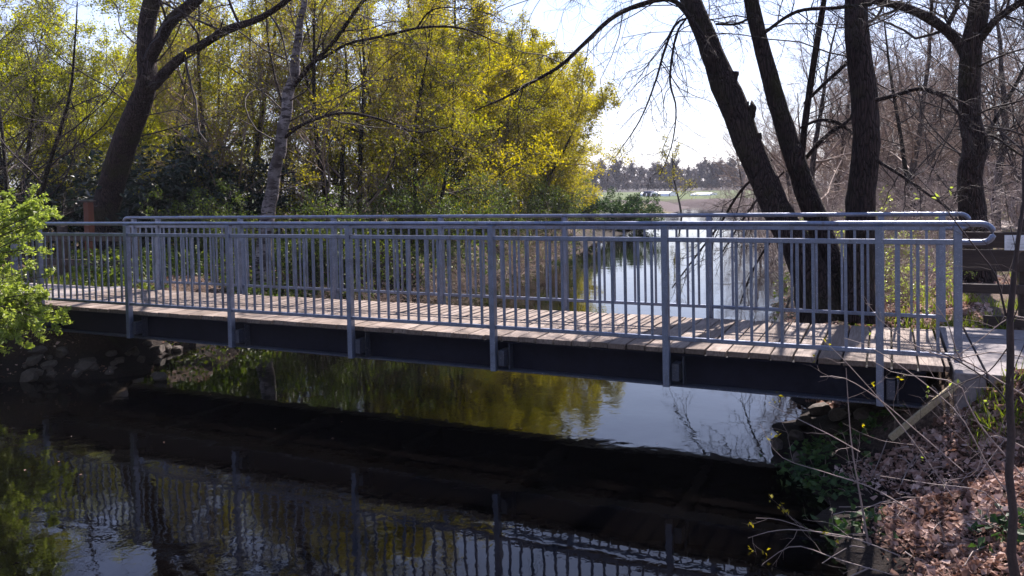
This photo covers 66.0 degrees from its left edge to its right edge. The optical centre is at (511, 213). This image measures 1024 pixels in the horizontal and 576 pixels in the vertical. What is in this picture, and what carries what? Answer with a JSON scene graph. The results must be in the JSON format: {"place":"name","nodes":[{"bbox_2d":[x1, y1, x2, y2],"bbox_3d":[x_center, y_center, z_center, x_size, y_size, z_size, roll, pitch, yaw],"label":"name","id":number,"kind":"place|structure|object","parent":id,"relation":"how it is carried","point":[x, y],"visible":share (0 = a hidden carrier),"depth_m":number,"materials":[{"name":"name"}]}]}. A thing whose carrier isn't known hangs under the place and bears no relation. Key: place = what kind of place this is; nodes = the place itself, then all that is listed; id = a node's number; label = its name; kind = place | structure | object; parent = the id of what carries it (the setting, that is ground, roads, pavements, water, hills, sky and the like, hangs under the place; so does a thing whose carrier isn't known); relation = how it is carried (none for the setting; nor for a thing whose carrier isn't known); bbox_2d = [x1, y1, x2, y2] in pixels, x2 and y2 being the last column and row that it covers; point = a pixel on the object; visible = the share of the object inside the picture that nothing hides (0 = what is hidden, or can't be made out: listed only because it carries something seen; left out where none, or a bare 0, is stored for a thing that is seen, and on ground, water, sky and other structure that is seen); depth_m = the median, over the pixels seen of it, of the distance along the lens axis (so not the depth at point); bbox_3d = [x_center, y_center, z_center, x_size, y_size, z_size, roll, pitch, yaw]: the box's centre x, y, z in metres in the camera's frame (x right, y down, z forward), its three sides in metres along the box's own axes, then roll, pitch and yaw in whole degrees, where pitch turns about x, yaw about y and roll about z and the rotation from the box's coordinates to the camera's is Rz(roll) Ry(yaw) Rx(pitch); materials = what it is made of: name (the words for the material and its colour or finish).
{"place":"outdoors","nodes":[
{"label":"outdoors","id":0,"kind":"place"},
{"bbox_2d":[0,205,847,575],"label":"water","id":1,"kind":"structure","parent":0,"point":[214,461],"depth_m":7.20,"materials":[{"name":"black liquid"}]},
{"bbox_2d":[0,180,1023,575],"bbox_3d":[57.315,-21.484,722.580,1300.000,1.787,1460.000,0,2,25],"label":"ground","id":2,"kind":"structure","parent":0,"point":[874,558],"depth_m":7.92,"materials":[{"name":"soil"}]},
{"bbox_2d":[0,183,73,355],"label":"leafy bush","id":3,"kind":"object","parent":2,"relation":"on","point":[32,213],"visible":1,"depth_m":9.88,"materials":[{"name":"green plant"}]},
{"bbox_2d":[0,52,88,200],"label":"green tree","id":4,"kind":"object","parent":2,"relation":"on","point":[21,129],"visible":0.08,"depth_m":26.12,"materials":[{"name":"green plant"}]},
{"bbox_2d":[0,23,109,211],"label":"green tree","id":5,"kind":"object","parent":2,"relation":"on","point":[39,102],"visible":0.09,"depth_m":27.94,"materials":[{"name":"green plant"}]},
{"bbox_2d":[0,0,136,257],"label":"bare tree","id":6,"kind":"object","parent":2,"relation":"on","point":[49,163],"visible":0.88,"depth_m":19.39,"materials":[{"name":"plant"}]},
{"bbox_2d":[0,226,139,277],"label":"timber fence","id":7,"kind":"object","parent":2,"relation":"on","point":[62,229],"visible":0.21,"depth_m":15.08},
{"bbox_2d":[0,0,143,247],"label":"green tree","id":8,"kind":"object","parent":2,"relation":"on","point":[25,30],"visible":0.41,"depth_m":23.32,"materials":[{"name":"green plant"}]},
{"bbox_2d":[0,0,148,247],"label":"bare tree","id":9,"kind":"object","parent":2,"relation":"on","point":[28,145],"visible":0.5,"depth_m":22.93,"materials":[{"name":"plant"}]},
{"bbox_2d":[0,0,166,196],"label":"green tree","id":10,"kind":"object","parent":2,"relation":"on","point":[86,30],"visible":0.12,"depth_m":33.88,"materials":[{"name":"green plant"}]},
{"bbox_2d":[0,32,171,232],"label":"green tree","id":11,"kind":"object","parent":2,"relation":"on","point":[49,97],"visible":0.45,"depth_m":23.43,"materials":[{"name":"green plant"}]},
{"bbox_2d":[0,159,173,252],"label":"evergreen shrub","id":12,"kind":"object","parent":2,"relation":"on","point":[73,215],"visible":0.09,"depth_m":21.46,"materials":[{"name":"green plant"}]},
{"bbox_2d":[0,12,174,245],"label":"bare tree","id":13,"kind":"object","parent":2,"relation":"on","point":[32,56],"visible":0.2,"depth_m":24.36,"materials":[{"name":"plant"}]},
{"bbox_2d":[79,200,95,271],"bbox_3d":[-8.460,0.581,15.773,0.250,1.675,0.200,0,2,25],"label":"marker post","id":14,"kind":"object","parent":2,"relation":"on","point":[88,208],"visible":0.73,"depth_m":15.70,"materials":[{"name":"orange wood"}]},
{"bbox_2d":[2,0,241,185],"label":"green tree","id":15,"kind":"object","parent":2,"relation":"on","point":[134,10],"visible":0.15,"depth_m":26.77,"materials":[{"name":"green plant"}]},
{"bbox_2d":[63,22,225,191],"bbox_3d":[-11.429,-2.362,25.362,4.822,7.193,5.834,-2,2,-11],"label":"green tree","id":16,"kind":"object","parent":2,"relation":"on","point":[114,52],"visible":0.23,"depth_m":24.41,"materials":[{"name":"green plant"}]},
{"bbox_2d":[43,127,293,252],"bbox_3d":[-9.196,-0.261,20.725,5.621,3.863,7.537,-1,2,4],"label":"evergreen shrub","id":17,"kind":"object","parent":2,"relation":"on","point":[128,192],"visible":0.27,"depth_m":19.15,"materials":[{"name":"green plant"}]},
{"bbox_2d":[0,0,337,258],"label":"leaning tree","id":18,"kind":"object","parent":2,"relation":"on","point":[151,79],"visible":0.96,"depth_m":16.55,"materials":[{"name":"brown plant"}]},
{"bbox_2d":[117,1,265,184],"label":"woodland tree","id":19,"kind":"object","parent":2,"relation":"on","point":[225,70],"visible":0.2,"depth_m":25.41,"materials":[{"name":"green plant"}]},
{"bbox_2d":[121,0,292,211],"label":"green tree","id":20,"kind":"object","parent":2,"relation":"on","point":[224,76],"visible":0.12,"depth_m":28.22,"materials":[{"name":"green plant"}]},
{"bbox_2d":[139,177,284,265],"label":"leafy shrub","id":21,"kind":"object","parent":2,"relation":"on","point":[200,213],"visible":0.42,"depth_m":16.76,"materials":[{"name":"green plant"}]},
{"bbox_2d":[86,149,344,253],"bbox_3d":[-7.337,-0.076,20.384,6.545,3.283,4.264,-3,2,-39],"label":"evergreen shrub","id":22,"kind":"object","parent":2,"relation":"on","point":[258,198],"visible":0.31,"depth_m":19.34,"materials":[{"name":"green plant"}]},
{"bbox_2d":[104,0,339,215],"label":"olive tree","id":23,"kind":"object","parent":2,"relation":"on","point":[225,132],"visible":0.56,"depth_m":19.94,"materials":[{"name":"brown twig"},{"name":"wood bark"},{"name":"green leaf"}]},
{"bbox_2d":[180,0,366,229],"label":"woodland tree","id":24,"kind":"object","parent":2,"relation":"on","point":[267,150],"visible":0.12,"depth_m":24.52,"materials":[{"name":"green plant"}]},
{"bbox_2d":[229,0,378,220],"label":"olive tree","id":25,"kind":"object","parent":2,"relation":"on","point":[307,110],"visible":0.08,"depth_m":26.71,"materials":[{"name":"green plant"}]},
{"bbox_2d":[246,182,398,295],"bbox_3d":[-4.217,0.498,17.230,3.111,2.374,3.196,0,2,38],"label":"leafy shrub","id":26,"kind":"object","parent":2,"relation":"on","point":[316,246],"visible":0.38,"depth_m":17.04,"materials":[{"name":"green plant"}]},
{"bbox_2d":[227,0,443,241],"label":"woodland tree","id":27,"kind":"object","parent":2,"relation":"on","point":[360,155],"visible":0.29,"depth_m":21.79,"materials":[{"name":"green plant"}]},
{"bbox_2d":[232,0,446,221],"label":"olive tree","id":28,"kind":"object","parent":2,"relation":"on","point":[319,156],"visible":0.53,"depth_m":20.73,"materials":[{"name":"brown twig"},{"name":"wood bark"},{"name":"green leaf"}]},
{"bbox_2d":[282,182,396,247],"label":"green shrub","id":29,"kind":"object","parent":2,"relation":"on","point":[335,205],"visible":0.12,"depth_m":21.32,"materials":[{"name":"green plant"}]},
{"bbox_2d":[164,0,529,289],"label":"grey birch","id":30,"kind":"object","parent":2,"relation":"on","point":[270,199],"visible":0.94,"depth_m":15.34,"materials":[{"name":"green plant"}]},
{"bbox_2d":[276,189,419,286],"bbox_3d":[-3.867,0.657,18.730,3.373,2.506,3.283,-1,2,-9],"label":"leafy shrub","id":31,"kind":"object","parent":2,"relation":"on","point":[374,256],"visible":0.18,"depth_m":18.41,"materials":[{"name":"green plant"}]},
{"bbox_2d":[299,0,447,220],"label":"olive tree","id":32,"kind":"object","parent":2,"relation":"on","point":[371,12],"visible":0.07,"depth_m":28.04,"materials":[{"name":"green plant"}]},
{"bbox_2d":[305,0,476,232],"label":"olive tree","id":33,"kind":"object","parent":2,"relation":"on","point":[375,59],"visible":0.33,"depth_m":23.25,"materials":[{"name":"green plant"}]},
{"bbox_2d":[353,166,484,259],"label":"leafy shrub","id":34,"kind":"object","parent":2,"relation":"on","point":[406,208],"visible":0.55,"depth_m":20.46,"materials":[{"name":"green plant"}]},
{"bbox_2d":[348,0,503,206],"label":"yellow tree","id":35,"kind":"object","parent":2,"relation":"on","point":[394,61],"visible":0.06,"depth_m":30.55,"materials":[{"name":"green plant"}]},
{"bbox_2d":[359,0,501,247],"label":"woodland tree","id":36,"kind":"object","parent":2,"relation":"on","point":[451,141],"visible":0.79,"depth_m":22.38,"materials":[{"name":"green plant"}]},
{"bbox_2d":[10,218,872,343],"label":"undergrowth","id":37,"kind":"object","parent":2,"relation":"on","point":[111,274],"visible":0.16,"depth_m":16.33,"materials":[{"name":"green plant"}]},
{"bbox_2d":[387,0,501,220],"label":"woodland tree","id":38,"kind":"object","parent":2,"relation":"on","point":[470,162],"visible":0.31,"depth_m":25.38,"materials":[{"name":"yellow plant"}]},
{"bbox_2d":[405,165,516,247],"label":"leafy shrub","id":39,"kind":"object","parent":2,"relation":"on","point":[482,199],"visible":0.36,"depth_m":23.41,"materials":[{"name":"green plant"}]},
{"bbox_2d":[366,0,571,232],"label":"yellow tree","id":40,"kind":"object","parent":2,"relation":"on","point":[486,91],"visible":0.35,"depth_m":27.59,"materials":[{"name":"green plant"}]},
{"bbox_2d":[431,234,524,293],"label":"bare shrub","id":41,"kind":"object","parent":2,"relation":"on","point":[456,279],"visible":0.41,"depth_m":19.91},
{"bbox_2d":[397,33,565,213],"bbox_3d":[-1.552,-3.356,35.148,7.898,8.492,7.712,-1,2,-5],"label":"willow tree","id":42,"kind":"object","parent":2,"relation":"on","point":[549,80],"visible":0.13,"depth_m":33.64,"materials":[{"name":"yellow plant"}]},
{"bbox_2d":[395,23,573,212],"bbox_3d":[-1.593,-4.222,37.203,9.478,10.190,9.255,-1,2,3],"label":"willow tree","id":43,"kind":"object","parent":2,"relation":"on","point":[535,33],"visible":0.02,"depth_m":35.35,"materials":[{"name":"yellow plant"}]},
{"bbox_2d":[431,34,538,213],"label":"olive tree","id":44,"kind":"object","parent":2,"relation":"on","point":[501,144],"visible":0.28,"depth_m":29.85,"materials":[{"name":"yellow plant"}]},
{"bbox_2d":[437,172,551,243],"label":"leafy shrub","id":45,"kind":"object","parent":2,"relation":"on","point":[507,211],"visible":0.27,"depth_m":26.62,"materials":[{"name":"green plant"}]},
{"bbox_2d":[2,212,995,408],"bbox_3d":[-1.402,0.841,9.898,12.601,1.573,2.120,0,2,25],"label":"footbridge","id":46,"kind":"object","parent":2,"relation":"on","point":[711,352],"visible":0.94,"depth_m":8.60,"materials":[{"name":"paint"}]},
{"bbox_2d":[447,7,568,213],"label":"woodland tree","id":47,"kind":"object","parent":2,"relation":"on","point":[519,113],"visible":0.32,"depth_m":30.47,"materials":[{"name":"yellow plant"}]},
{"bbox_2d":[2,229,1023,575],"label":"leaf litter","id":48,"kind":"object","parent":2,"relation":"on","point":[910,529],"visible":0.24,"depth_m":5.59,"materials":[{"name":"plant"}]},
{"bbox_2d":[805,377,1023,575],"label":"fallen sticks","id":49,"kind":"object","parent":48,"relation":"on","point":[978,475],"visible":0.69,"depth_m":5.75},
{"bbox_2d":[883,498,998,547],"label":"dry twigs","id":50,"kind":"object","parent":48,"relation":"on","point":[978,519],"visible":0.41,"depth_m":4.94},
{"bbox_2d":[471,212,557,281],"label":"bare shrub","id":51,"kind":"object","parent":2,"relation":"on","point":[522,265],"visible":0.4,"depth_m":22.39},
{"bbox_2d":[44,211,1023,449],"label":"grass","id":52,"kind":"structure","parent":2,"relation":"on","point":[901,311],"depth_m":8.50,"materials":[{"name":"plant"}]},
{"bbox_2d":[496,33,592,210],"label":"willow tree","id":53,"kind":"object","parent":2,"relation":"on","point":[557,72],"visible":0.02,"depth_m":41.98,"materials":[{"name":"yellow plant"}]},
{"bbox_2d":[503,170,591,235],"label":"leafy shrub","id":54,"kind":"object","parent":2,"relation":"on","point":[544,203],"visible":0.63,"depth_m":30.51,"materials":[{"name":"green plant"}]},
{"bbox_2d":[511,202,595,266],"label":"bare shrub","id":55,"kind":"object","parent":2,"relation":"on","point":[542,256],"visible":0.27,"depth_m":26.65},
{"bbox_2d":[477,38,634,218],"bbox_3d":[1.870,-3.539,36.614,7.712,8.492,7.898,-1,2,14],"label":"willow tree","id":56,"kind":"object","parent":2,"relation":"on","point":[593,106],"visible":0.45,"depth_m":35.37,"materials":[{"name":"yellow plant"}]},
{"bbox_2d":[525,122,604,200],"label":"willow tree","id":57,"kind":"object","parent":2,"relation":"on","point":[590,174],"visible":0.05,"depth_m":46.26,"materials":[{"name":"yellow plant"}]},
{"bbox_2d":[526,183,603,236],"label":"leafy shrub","id":58,"kind":"object","parent":2,"relation":"on","point":[596,212],"visible":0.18,"depth_m":35.76,"materials":[{"name":"green plant"}]},
{"bbox_2d":[554,187,617,220],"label":"bush","id":59,"kind":"object","parent":2,"relation":"on","point":[600,204],"visible":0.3,"depth_m":42.03,"materials":[{"name":"green plant"}]},
{"bbox_2d":[607,158,633,191],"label":"tree","id":60,"kind":"object","parent":2,"relation":"on","point":[618,176],"visible":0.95,"depth_m":263.02,"materials":[{"name":"grey plant"}]},
{"bbox_2d":[601,186,670,231],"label":"ivy bush","id":61,"kind":"object","parent":2,"relation":"on","point":[628,206],"visible":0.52,"depth_m":44.43,"materials":[{"name":"green plant"}]},
{"bbox_2d":[660,157,683,190],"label":"tree","id":62,"kind":"object","parent":2,"relation":"on","point":[665,185],"visible":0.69,"depth_m":256.94,"materials":[{"name":"grey plant"}]},
{"bbox_2d":[656,134,700,212],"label":"slender tree","id":63,"kind":"object","parent":2,"relation":"on","point":[673,170],"visible":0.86,"depth_m":63.51,"materials":[{"name":"brown plant"}]},
{"bbox_2d":[704,157,731,189],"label":"tree","id":64,"kind":"object","parent":2,"relation":"on","point":[712,182],"visible":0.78,"depth_m":260.52,"materials":[{"name":"grey plant"}]},
{"bbox_2d":[699,128,749,210],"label":"bare tree","id":65,"kind":"object","parent":2,"relation":"on","point":[740,175],"visible":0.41,"depth_m":63.75,"materials":[{"name":"brown plant"}]},
{"bbox_2d":[443,0,1023,324],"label":"three stemmed tree","id":66,"kind":"object","parent":2,"relation":"on","point":[738,111],"visible":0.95,"depth_m":10.44,"materials":[{"name":"brown plant"}]},
{"bbox_2d":[703,93,784,220],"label":"bare tree","id":67,"kind":"object","parent":2,"relation":"on","point":[738,158],"visible":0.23,"depth_m":49.37,"materials":[{"name":"brown plant"}]},
{"bbox_2d":[703,70,823,209],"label":"bare tree","id":68,"kind":"object","parent":2,"relation":"on","point":[786,173],"visible":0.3,"depth_m":27.89,"materials":[{"name":"brown plant"}]},
{"bbox_2d":[712,184,844,260],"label":"twiggy shrub","id":69,"kind":"object","parent":2,"relation":"on","point":[735,210],"visible":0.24,"depth_m":26.08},
{"bbox_2d":[725,209,876,288],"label":"twiggy shrub","id":70,"kind":"object","parent":2,"relation":"on","point":[776,265],"visible":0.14,"depth_m":18.25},
{"bbox_2d":[807,84,881,202],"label":"tree","id":71,"kind":"object","parent":2,"relation":"on","point":[822,171],"visible":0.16,"depth_m":37.57,"materials":[{"name":"brown plant"}]},
{"bbox_2d":[756,159,937,246],"bbox_3d":[8.188,-0.093,20.580,4.699,2.593,4.189,-2,2,-23],"label":"twiggy shrub","id":72,"kind":"object","parent":2,"relation":"on","point":[840,194],"visible":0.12,"depth_m":20.32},
{"bbox_2d":[754,0,955,236],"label":"bare tree","id":73,"kind":"object","parent":2,"relation":"on","point":[812,164],"visible":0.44,"depth_m":18.50,"materials":[{"name":"grey plant"}]},
{"bbox_2d":[747,334,963,575],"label":"bank twigs","id":74,"kind":"object","parent":2,"relation":"on","point":[863,515],"visible":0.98,"depth_m":5.27,"materials":[{"name":"brown plant"}]},
{"bbox_2d":[755,10,958,193],"bbox_3d":[11.468,-2.903,25.568,5.916,7.412,5.087,-2,2,-19],"label":"bare tree","id":75,"kind":"object","parent":2,"relation":"on","point":[883,130],"visible":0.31,"depth_m":24.83,"materials":[{"name":"brown plant"}]},
{"bbox_2d":[789,8,942,220],"bbox_3d":[12.666,-3.432,28.819,6.655,8.338,5.723,0,2,41],"label":"bare tree","id":76,"kind":"object","parent":2,"relation":"on","point":[842,150],"visible":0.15,"depth_m":28.65,"materials":[{"name":"brown plant"}]},
{"bbox_2d":[834,195,931,274],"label":"budding shrub","id":77,"kind":"object","parent":2,"relation":"on","point":[904,236],"visible":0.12,"depth_m":12.89,"materials":[{"name":"green plant"}]},
{"bbox_2d":[815,150,957,232],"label":"twiggy shrub","id":78,"kind":"object","parent":2,"relation":"on","point":[879,181],"visible":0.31,"depth_m":23.50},
{"bbox_2d":[817,38,960,218],"bbox_3d":[13.729,-2.757,28.159,5.471,6.945,4.697,-2,2,-32],"label":"tree","id":79,"kind":"object","parent":2,"relation":"on","point":[895,80],"visible":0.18,"depth_m":28.13,"materials":[{"name":"brown plant"}]},
{"bbox_2d":[759,403,1023,552],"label":"ivy","id":80,"kind":"object","parent":2,"relation":"on","point":[841,525],"visible":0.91,"depth_m":6.42,"materials":[{"name":"green plant"}]},
{"bbox_2d":[785,171,997,271],"bbox_3d":[7.023,0.213,14.253,3.524,1.945,3.142,-2,2,-15],"label":"twiggy shrub","id":81,"kind":"object","parent":2,"relation":"on","point":[921,219],"visible":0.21,"depth_m":13.81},
{"bbox_2d":[829,24,958,192],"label":"bare tree","id":82,"kind":"object","parent":2,"relation":"on","point":[901,41],"visible":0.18,"depth_m":35.31,"materials":[{"name":"brown plant"}]},
{"bbox_2d":[792,148,1021,255],"bbox_3d":[8.069,-0.068,16.000,4.308,2.377,3.840,0,2,28],"label":"twiggy shrub","id":83,"kind":"object","parent":2,"relation":"on","point":[913,194],"visible":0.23,"depth_m":15.62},
{"bbox_2d":[821,45,996,218],"bbox_3d":[13.116,-2.460,26.370,5.183,6.579,4.450,0,2,23],"label":"tree","id":84,"kind":"object","parent":2,"relation":"on","point":[895,152],"visible":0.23,"depth_m":26.30,"materials":[{"name":"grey plant"}]},
{"bbox_2d":[801,0,1023,238],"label":"bare tree","id":85,"kind":"object","parent":2,"relation":"on","point":[901,148],"visible":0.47,"depth_m":19.09,"materials":[{"name":"plant"}]},
{"bbox_2d":[833,191,1006,279],"bbox_3d":[6.213,0.391,12.210,2.444,1.513,2.741,0,2,32],"label":"twiggy shrub","id":86,"kind":"object","parent":2,"relation":"on","point":[914,254],"visible":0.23,"depth_m":12.35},
{"bbox_2d":[888,379,962,440],"bbox_3d":[3.327,1.587,6.359,0.532,0.546,0.055,0,2,25],"label":"retaining board","id":87,"kind":"object","parent":2,"relation":"on","point":[899,430],"visible":0.89,"depth_m":6.35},
{"bbox_2d":[830,0,1023,282],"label":"dark tree","id":88,"kind":"object","parent":2,"relation":"on","point":[971,168],"visible":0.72,"depth_m":11.52,"materials":[{"name":"brown plant"}]},
{"bbox_2d":[884,230,973,311],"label":"twiggy shrub","id":89,"kind":"object","parent":2,"relation":"on","point":[929,271],"visible":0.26,"depth_m":11.23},
{"bbox_2d":[835,0,1023,231],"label":"bare tree","id":90,"kind":"object","parent":2,"relation":"on","point":[1003,90],"visible":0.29,"depth_m":21.13,"materials":[{"name":"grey plant"}]},
{"bbox_2d":[884,238,977,307],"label":"budding shrub","id":91,"kind":"object","parent":2,"relation":"on","point":[903,290],"visible":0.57,"depth_m":10.55,"materials":[{"name":"green plant"}]},
{"bbox_2d":[844,0,1023,231],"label":"bare tree","id":92,"kind":"object","parent":2,"relation":"on","point":[922,104],"visible":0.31,"depth_m":22.27,"materials":[{"name":"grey plant"}]},
{"bbox_2d":[845,296,1023,519],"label":"arching twigs","id":93,"kind":"object","parent":2,"relation":"on","point":[979,424],"visible":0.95,"depth_m":5.19,"materials":[{"name":"brown plant"}]},
{"bbox_2d":[845,156,1023,249],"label":"twiggy shrub","id":94,"kind":"object","parent":2,"relation":"on","point":[1011,212],"visible":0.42,"depth_m":14.02,"materials":[{"name":"plant"}]},
{"bbox_2d":[846,129,1023,231],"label":"twiggy shrub","id":95,"kind":"object","parent":2,"relation":"on","point":[937,203],"visible":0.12,"depth_m":23.43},
{"bbox_2d":[893,50,990,210],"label":"tree","id":96,"kind":"object","parent":2,"relation":"on","point":[958,135],"visible":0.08,"depth_m":35.19,"materials":[{"name":"brown plant"}]},
{"bbox_2d":[877,0,1023,202],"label":"bare tree","id":97,"kind":"object","parent":2,"relation":"on","point":[1000,129],"visible":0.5,"depth_m":16.66,"materials":[{"name":"brown wood"}]},
{"bbox_2d":[880,0,1022,183],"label":"bare tree","id":98,"kind":"object","parent":2,"relation":"on","point":[953,77],"visible":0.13,"depth_m":29.38,"materials":[{"name":"brown plant"}]},
{"bbox_2d":[893,47,1023,575],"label":"sapling","id":99,"kind":"object","parent":2,"relation":"on","point":[1013,565],"visible":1,"depth_m":4.26,"materials":[{"name":"brown plant"}]},
{"bbox_2d":[940,326,985,412],"bbox_3d":[4.056,1.923,7.297,0.360,1.400,2.230,0,2,25],"label":"concrete abutment","id":100,"kind":"object","parent":2,"relation":"on","point":[959,373],"visible":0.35,"depth_m":6.36,"materials":[{"name":"concrete"}]},
{"bbox_2d":[906,0,1023,225],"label":"tree","id":101,"kind":"object","parent":2,"relation":"on","point":[987,123],"visible":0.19,"depth_m":24.71,"materials":[{"name":"brown plant"}]},
{"bbox_2d":[962,219,1023,327],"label":"timber fence","id":102,"kind":"object","parent":2,"relation":"on","point":[971,258],"visible":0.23,"depth_m":8.15,"materials":[{"name":"wood"}]},
{"bbox_2d":[0,0,1023,195],"label":"sky","id":103,"kind":"structure","parent":0,"point":[647,139],"materials":[{"name":"white"}]},
{"bbox_2d":[964,328,1023,383],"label":"paved path","id":104,"kind":"structure","parent":0,"point":[994,340],"depth_m":7.19,"materials":[{"name":"concrete"}]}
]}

